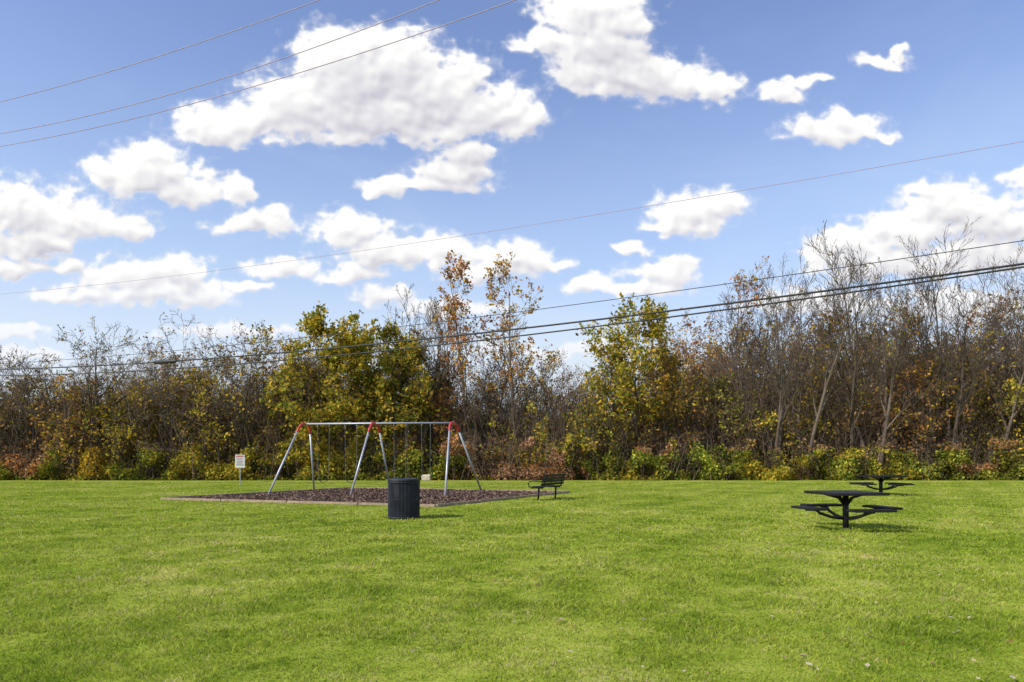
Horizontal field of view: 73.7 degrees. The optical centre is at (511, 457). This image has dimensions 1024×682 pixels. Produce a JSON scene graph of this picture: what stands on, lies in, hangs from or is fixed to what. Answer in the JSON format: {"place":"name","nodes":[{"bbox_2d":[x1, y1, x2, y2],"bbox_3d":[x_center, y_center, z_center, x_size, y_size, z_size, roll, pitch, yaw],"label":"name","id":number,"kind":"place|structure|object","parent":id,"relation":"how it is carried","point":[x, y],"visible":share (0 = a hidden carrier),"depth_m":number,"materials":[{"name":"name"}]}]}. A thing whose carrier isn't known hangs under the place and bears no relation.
{"place":"outdoors","nodes":[
{"label":"outdoors","id":0,"kind":"place"},
{"bbox_2d":[0,0,318,101],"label":"overhead wire","id":1,"kind":"object","parent":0,"point":[167,53],"visible":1,"depth_m":15.81,"materials":[{"name":"grey metal"}]},
{"bbox_2d":[0,0,438,133],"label":"overhead wire","id":2,"kind":"object","parent":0,"point":[237,73],"visible":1,"depth_m":14.97,"materials":[{"name":"grey metal"}]},
{"bbox_2d":[0,0,514,146],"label":"overhead wire","id":3,"kind":"object","parent":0,"point":[276,79],"visible":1,"depth_m":14.54,"materials":[{"name":"grey metal"}]},
{"bbox_2d":[0,0,1023,375],"bbox_3d":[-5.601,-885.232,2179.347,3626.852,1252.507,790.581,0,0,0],"label":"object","id":4,"kind":"structure","parent":0,"point":[410,92],"depth_m":2228.53,"materials":[{"name":"white"}]},
{"bbox_2d":[0,461,1023,681],"bbox_3d":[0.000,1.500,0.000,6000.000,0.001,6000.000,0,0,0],"label":"ground","id":5,"kind":"structure","parent":0,"point":[469,674],"depth_m":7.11,"materials":[{"name":"green plant"}]},
{"bbox_2d":[0,344,53,438],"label":"bare tree","id":6,"kind":"object","parent":5,"relation":"on","point":[9,367],"visible":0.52,"depth_m":47.61,"materials":[{"name":"brown plant"}]},
{"bbox_2d":[0,377,59,476],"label":"autumn leaf tree","id":7,"kind":"object","parent":5,"relation":"on","point":[4,410],"visible":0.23,"depth_m":47.34,"materials":[{"name":"plant"}]},
{"bbox_2d":[0,345,69,475],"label":"bare tree","id":8,"kind":"object","parent":5,"relation":"on","point":[25,388],"visible":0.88,"depth_m":45.93,"materials":[{"name":"brown plant"}]},
{"bbox_2d":[0,353,80,473],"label":"bare tree","id":9,"kind":"object","parent":5,"relation":"on","point":[43,381],"visible":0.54,"depth_m":47.33,"materials":[{"name":"brown plant"}]},
{"bbox_2d":[25,369,125,478],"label":"autumn leaf tree","id":10,"kind":"object","parent":5,"relation":"on","point":[62,434],"visible":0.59,"depth_m":45.35,"materials":[{"name":"green plant"}]},
{"bbox_2d":[33,316,155,479],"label":"bare tree","id":11,"kind":"object","parent":5,"relation":"on","point":[96,386],"visible":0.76,"depth_m":46.73,"materials":[{"name":"brown plant"}]},
{"bbox_2d":[29,348,177,479],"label":"leaning tree","id":12,"kind":"object","parent":5,"relation":"on","point":[91,404],"visible":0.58,"depth_m":45.58,"materials":[{"name":"brown plant"}]},
{"bbox_2d":[80,381,182,476],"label":"autumn leaf tree","id":13,"kind":"object","parent":5,"relation":"on","point":[112,448],"visible":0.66,"depth_m":45.59,"materials":[{"name":"green plant"}]},
{"bbox_2d":[51,308,244,476],"bbox_3d":[-24.253,-4.279,46.259,9.221,11.722,9.959,0,0,25],"label":"bare tree","id":14,"kind":"object","parent":5,"relation":"on","point":[123,397],"visible":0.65,"depth_m":45.68,"materials":[{"name":"brown plant"}]},
{"bbox_2d":[123,365,223,467],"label":"autumn leaf tree","id":15,"kind":"object","parent":5,"relation":"on","point":[177,383],"visible":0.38,"depth_m":46.60,"materials":[{"name":"plant"}]},
{"bbox_2d":[125,327,281,479],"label":"bare tree","id":16,"kind":"object","parent":5,"relation":"on","point":[168,414],"visible":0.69,"depth_m":45.38,"materials":[{"name":"brown plant"}]},
{"bbox_2d":[173,319,295,476],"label":"autumn leaf tree","id":17,"kind":"object","parent":5,"relation":"on","point":[216,425],"visible":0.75,"depth_m":46.07,"materials":[{"name":"green plant"}]},
{"bbox_2d":[235,455,244,483],"bbox_3d":[-14.983,0.670,37.618,0.500,1.660,0.073,0,0,-8],"label":"notice sign","id":18,"kind":"object","parent":5,"relation":"on","point":[240,461],"visible":1,"depth_m":37.59,"materials":[{"name":"metal"}]},
{"bbox_2d":[197,321,322,476],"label":"bare tree","id":19,"kind":"object","parent":5,"relation":"on","point":[250,383],"visible":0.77,"depth_m":45.59,"materials":[{"name":"brown plant"}]},
{"bbox_2d":[223,327,330,474],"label":"bare tree","id":20,"kind":"object","parent":5,"relation":"on","point":[265,405],"visible":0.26,"depth_m":47.41,"materials":[{"name":"brown plant"}]},
{"bbox_2d":[253,358,319,477],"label":"autumn leaf tree","id":21,"kind":"object","parent":5,"relation":"on","point":[284,428],"visible":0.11,"depth_m":48.03,"materials":[{"name":"plant"}]},
{"bbox_2d":[293,333,377,469],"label":"bare tree","id":22,"kind":"object","parent":5,"relation":"on","point":[325,376],"visible":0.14,"depth_m":48.48,"materials":[{"name":"brown plant"}]},
{"bbox_2d":[259,300,450,477],"bbox_3d":[-10.511,-4.503,46.277,12.489,12.106,8.747,0,0,-14],"label":"autumn leaf tree","id":23,"kind":"object","parent":5,"relation":"on","point":[314,325],"visible":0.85,"depth_m":44.99,"materials":[{"name":"green plant"}]},
{"bbox_2d":[160,487,569,506],"bbox_3d":[-5.000,1.436,26.425,12.428,0.127,9.503,0,0,20],"label":"mulch play area","id":24,"kind":"object","parent":5,"relation":"on","point":[369,496],"visible":0.82,"depth_m":25.06,"materials":[{"name":"brown wood"}]},
{"bbox_2d":[268,431,297,493],"bbox_3d":[-9.233,0.214,27.515,0.080,2.618,1.814,0,0,21],"label":"front leg","id":25,"kind":"object","parent":24,"relation":"on","point":[282,463],"visible":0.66,"depth_m":27.49,"materials":[{"name":"metal"}]},
{"bbox_2d":[309,434,314,489],"bbox_3d":[-8.715,0.240,29.790,0.080,2.545,0.898,0,0,-5],"label":"leg","id":26,"kind":"object","parent":24,"relation":"on","point":[312,462],"visible":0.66,"depth_m":29.74,"materials":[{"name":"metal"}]},
{"bbox_2d":[296,423,310,433],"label":"red corner arch","id":27,"kind":"structure","parent":26,"relation":"on","point":[300,425],"depth_m":28.68,"materials":[{"name":"paint"}]},
{"bbox_2d":[350,431,368,494],"bbox_3d":[-6.093,0.227,27.310,0.080,2.582,1.373,0,0,20],"label":"front leg","id":28,"kind":"object","parent":24,"relation":"on","point":[356,474],"visible":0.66,"depth_m":27.25,"materials":[{"name":"metal"}]},
{"bbox_2d":[367,422,380,432],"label":"red corner arch","id":29,"kind":"structure","parent":28,"relation":"on","point":[374,423],"depth_m":28.33,"materials":[{"name":"paint"}]},
{"bbox_2d":[306,422,449,424],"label":"top beam","id":30,"kind":"structure","parent":29,"relation":"attached to","point":[381,423],"depth_m":28.34,"materials":[{"name":"metal"}]},
{"bbox_2d":[379,433,388,479],"bbox_3d":[-5.534,0.218,29.811,0.080,2.605,1.656,0,0,6],"label":"leg","id":31,"kind":"object","parent":24,"relation":"on","point":[384,455],"visible":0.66,"depth_m":29.59,"materials":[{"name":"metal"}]},
{"bbox_2d":[444,430,449,495],"bbox_3d":[-2.517,0.214,26.559,0.086,2.615,1.785,0,0,0],"label":"front leg","id":32,"kind":"object","parent":24,"relation":"on","point":[446,475],"visible":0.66,"depth_m":26.51,"materials":[{"name":"metal"}]},
{"bbox_2d":[448,421,459,431],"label":"red corner arch","id":33,"kind":"structure","parent":32,"relation":"on","point":[455,424],"depth_m":27.94,"materials":[{"name":"paint"}]},
{"bbox_2d":[458,432,481,489],"bbox_3d":[-1.775,0.213,29.328,0.080,2.620,1.839,0,0,29],"label":"leg","id":34,"kind":"object","parent":24,"relation":"on","point":[469,460],"visible":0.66,"depth_m":29.25,"materials":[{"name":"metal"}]},
{"bbox_2d":[310,318,473,470],"bbox_3d":[-8.119,-4.027,47.523,9.832,11.177,8.360,0,0,-45],"label":"autumn leaf tree","id":35,"kind":"object","parent":5,"relation":"on","point":[403,366],"visible":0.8,"depth_m":46.10,"materials":[{"name":"green plant"}]},
{"bbox_2d":[387,478,419,518],"bbox_3d":[-2.660,0.997,16.800,0.806,0.963,0.806,0,0,-6],"label":"trash can","id":36,"kind":"object","parent":5,"relation":"on","point":[403,498],"visible":1,"depth_m":16.48,"materials":[{"name":"grey metal"}]},
{"bbox_2d":[383,284,450,471],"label":"bare tree","id":37,"kind":"object","parent":5,"relation":"on","point":[404,306],"visible":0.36,"depth_m":49.71,"materials":[{"name":"brown plant"}]},
{"bbox_2d":[396,299,460,473],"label":"bare tree","id":38,"kind":"object","parent":5,"relation":"on","point":[433,377],"visible":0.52,"depth_m":47.07,"materials":[{"name":"brown plant"}]},
{"bbox_2d":[418,291,479,466],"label":"bare tree","id":39,"kind":"object","parent":5,"relation":"on","point":[431,340],"visible":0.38,"depth_m":48.21,"materials":[{"name":"brown plant"}]},
{"bbox_2d":[419,378,482,462],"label":"autumn leaf tree","id":40,"kind":"object","parent":5,"relation":"on","point":[442,395],"visible":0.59,"depth_m":46.54,"materials":[{"name":"plant"}]},
{"bbox_2d":[429,250,525,477],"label":"rust leaf tree","id":41,"kind":"object","parent":5,"relation":"on","point":[454,314],"visible":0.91,"depth_m":46.39,"materials":[{"name":"plant"}]},
{"bbox_2d":[468,314,530,475],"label":"bare tree","id":42,"kind":"object","parent":5,"relation":"on","point":[487,374],"visible":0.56,"depth_m":49.98,"materials":[{"name":"brown plant"}]},
{"bbox_2d":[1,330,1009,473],"bbox_3d":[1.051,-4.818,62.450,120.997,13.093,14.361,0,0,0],"label":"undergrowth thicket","id":43,"kind":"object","parent":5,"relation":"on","point":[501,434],"visible":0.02,"depth_m":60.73,"materials":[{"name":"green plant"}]},
{"bbox_2d":[468,252,552,466],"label":"rust leaf tree","id":44,"kind":"object","parent":5,"relation":"on","point":[508,323],"visible":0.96,"depth_m":47.34,"materials":[{"name":"brown plant"}]},
{"bbox_2d":[0,406,1023,480],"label":"undergrowth thicket","id":45,"kind":"object","parent":5,"relation":"on","point":[116,470],"visible":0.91,"depth_m":45.10,"materials":[{"name":"green plant"}]},
{"bbox_2d":[0,319,1023,479],"bbox_3d":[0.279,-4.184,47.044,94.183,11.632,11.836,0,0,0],"label":"undergrowth thicket","id":46,"kind":"object","parent":5,"relation":"on","point":[701,437],"visible":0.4,"depth_m":46.88,"materials":[{"name":"brown plant"}]},
{"bbox_2d":[8,481,1020,678],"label":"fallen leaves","id":47,"kind":"object","parent":5,"relation":"on","point":[868,664],"visible":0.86,"depth_m":6.22,"materials":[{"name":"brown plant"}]},
{"bbox_2d":[6,275,1023,477],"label":"distant woodland","id":48,"kind":"object","parent":5,"relation":"on","point":[676,351],"visible":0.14,"depth_m":50.31,"materials":[{"name":"brown plant"}]},
{"bbox_2d":[528,473,565,499],"bbox_3d":[1.288,1.038,24.478,0.648,0.929,1.836,0,0,30],"label":"park bench","id":49,"kind":"object","parent":5,"relation":"on","point":[554,481],"visible":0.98,"depth_m":24.19,"materials":[{"name":"metal"}]},
{"bbox_2d":[528,363,565,469],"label":"bare tree","id":50,"kind":"object","parent":5,"relation":"on","point":[547,399],"visible":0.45,"depth_m":50.67,"materials":[{"name":"brown plant"}]},
{"bbox_2d":[555,367,593,461],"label":"bare tree","id":51,"kind":"object","parent":5,"relation":"on","point":[574,397],"visible":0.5,"depth_m":48.62,"materials":[{"name":"brown plant"}]},
{"bbox_2d":[560,362,634,475],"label":"autumn leaf tree","id":52,"kind":"object","parent":5,"relation":"on","point":[594,422],"visible":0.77,"depth_m":46.20,"materials":[{"name":"plant"}]},
{"bbox_2d":[575,292,674,472],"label":"autumn leaf tree","id":53,"kind":"object","parent":5,"relation":"on","point":[623,341],"visible":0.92,"depth_m":45.50,"materials":[{"name":"green plant"}]},
{"bbox_2d":[609,354,715,461],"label":"autumn leaf tree","id":54,"kind":"object","parent":5,"relation":"on","point":[667,394],"visible":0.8,"depth_m":46.77,"materials":[{"name":"green plant"}]},
{"bbox_2d":[638,321,717,468],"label":"autumn leaf tree","id":55,"kind":"object","parent":5,"relation":"on","point":[666,351],"visible":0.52,"depth_m":48.57,"materials":[{"name":"green plant"}]},
{"bbox_2d":[690,371,775,475],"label":"autumn leaf tree","id":56,"kind":"object","parent":5,"relation":"on","point":[723,399],"visible":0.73,"depth_m":47.14,"materials":[{"name":"green plant"}]},
{"bbox_2d":[691,255,780,476],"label":"rust leaf tree","id":57,"kind":"object","parent":5,"relation":"on","point":[739,279],"visible":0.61,"depth_m":50.20,"materials":[{"name":"brown plant"}]},
{"bbox_2d":[707,288,788,459],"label":"bare tree","id":58,"kind":"object","parent":5,"relation":"on","point":[731,348],"visible":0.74,"depth_m":47.69,"materials":[{"name":"brown plant"}]},
{"bbox_2d":[707,253,820,472],"bbox_3d":[18.072,-6.538,48.047,7.934,16.248,9.987,0,0,0],"label":"bare tree","id":59,"kind":"object","parent":5,"relation":"on","point":[781,389],"visible":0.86,"depth_m":46.94,"materials":[{"name":"brown plant"}]},
{"bbox_2d":[723,246,885,478],"bbox_3d":[20.082,-7.062,45.963,6.623,17.276,11.402,0,0,-16],"label":"bare tree","id":60,"kind":"object","parent":5,"relation":"on","point":[825,385],"visible":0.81,"depth_m":45.35,"materials":[{"name":"brown plant"}]},
{"bbox_2d":[776,372,849,475],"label":"autumn leaf tree","id":61,"kind":"object","parent":5,"relation":"on","point":[808,414],"visible":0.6,"depth_m":47.42,"materials":[{"name":"plant"}]},
{"bbox_2d":[791,490,902,529],"bbox_3d":[6.990,1.109,14.300,1.953,0.782,1.953,0,0,-8],"label":"picnic table","id":62,"kind":"object","parent":5,"relation":"on","point":[845,500],"visible":0.99,"depth_m":14.22,"materials":[{"name":"metal"}]},
{"bbox_2d":[803,220,899,470],"bbox_3d":[23.202,-7.671,46.188,6.030,18.499,9.281,0,0,16],"label":"bare tree","id":63,"kind":"object","parent":5,"relation":"on","point":[853,398],"visible":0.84,"depth_m":45.51,"materials":[{"name":"brown plant"}]},
{"bbox_2d":[798,257,941,479],"bbox_3d":[24.479,-6.436,47.357,8.686,16.047,10.059,0,0,24],"label":"bare tree","id":64,"kind":"object","parent":5,"relation":"on","point":[886,426],"visible":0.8,"depth_m":46.43,"materials":[{"name":"brown plant"}]},
{"bbox_2d":[849,475,914,491],"bbox_3d":[14.750,1.109,27.300,2.203,0.782,2.203,0,0,-20],"label":"picnic table","id":65,"kind":"object","parent":5,"relation":"on","point":[881,488],"visible":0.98,"depth_m":27.20,"materials":[{"name":"metal"}]},
{"bbox_2d":[874,279,946,477],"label":"bare tree","id":66,"kind":"object","parent":5,"relation":"on","point":[912,353],"visible":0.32,"depth_m":49.24,"materials":[{"name":"brown plant"}]},
{"bbox_2d":[867,356,962,464],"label":"autumn leaf tree","id":67,"kind":"object","parent":5,"relation":"on","point":[897,409],"visible":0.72,"depth_m":45.94,"materials":[{"name":"brown plant"}]},
{"bbox_2d":[876,217,1005,479],"bbox_3d":[29.187,-7.084,46.159,6.985,17.332,8.183,0,0,0],"label":"bare tree","id":68,"kind":"object","parent":5,"relation":"on","point":[961,401],"visible":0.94,"depth_m":45.63,"materials":[{"name":"brown plant"}]},
{"bbox_2d":[871,237,1023,474],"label":"bare tree","id":69,"kind":"object","parent":5,"relation":"on","point":[1012,416],"visible":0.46,"depth_m":48.70,"materials":[{"name":"brown plant"}]},
{"bbox_2d":[910,363,1018,458],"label":"autumn leaf tree","id":70,"kind":"object","parent":5,"relation":"on","point":[988,388],"visible":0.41,"depth_m":47.04,"materials":[{"name":"brown plant"}]},
{"bbox_2d":[954,259,1023,478],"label":"bare tree","id":71,"kind":"object","parent":5,"relation":"on","point":[999,306],"visible":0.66,"depth_m":48.37,"materials":[{"name":"brown plant"}]},
{"bbox_2d":[980,297,1023,410],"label":"bare tree","id":72,"kind":"object","parent":5,"relation":"on","point":[1008,338],"visible":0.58,"depth_m":48.63,"materials":[{"name":"brown plant"}]},
{"bbox_2d":[987,374,1023,464],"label":"autumn leaf tree","id":73,"kind":"object","parent":5,"relation":"on","point":[1013,385],"visible":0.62,"depth_m":45.56,"materials":[{"name":"green plant"}]},
{"bbox_3d":[-3.550,0.940,28.161,0.100,0.030,0.260,0,0,8],"label":"bucket base","id":74,"kind":"object","parent":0,"visible":0},
{"bbox_2d":[421,475,429,479],"bbox_3d":[-3.550,0.840,28.021,0.340,0.200,0.030,0,9,8],"label":"bucket front","id":75,"kind":"object","parent":74,"relation":"on","point":[425,477],"visible":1,"depth_m":28.00,"materials":[{"name":"beige plastic"}]},
{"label":"utility pole","id":76,"kind":"object","parent":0,"visible":0},
{"bbox_2d":[0,263,1023,369],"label":"overhead cable","id":77,"kind":"object","parent":76,"relation":"attached to","point":[925,277],"visible":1,"depth_m":24.78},
{"bbox_2d":[152,359,177,363],"bbox_3d":[-18.000,-4.967,35.415,2.004,0.224,0.210,0,0,26],"label":"cable splice","id":78,"kind":"object","parent":77,"relation":"attached to","point":[164,361],"visible":1,"depth_m":35.30,"materials":[{"name":"grey plastic"}]},
{"bbox_2d":[0,266,1023,375],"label":"overhead cable","id":79,"kind":"object","parent":76,"relation":"attached to","point":[576,328],"visible":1,"depth_m":24.92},
{"bbox_2d":[2,240,1023,363],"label":"overhead wire","id":80,"kind":"object","parent":76,"relation":"attached to","point":[580,303],"visible":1,"depth_m":24.87,"materials":[{"name":"black metal"}]},
{"bbox_2d":[6,141,1023,293],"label":"overhead wire","id":81,"kind":"object","parent":76,"relation":"attached to","point":[579,217],"visible":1,"depth_m":24.90,"materials":[{"name":"grey metal"}]}
]}

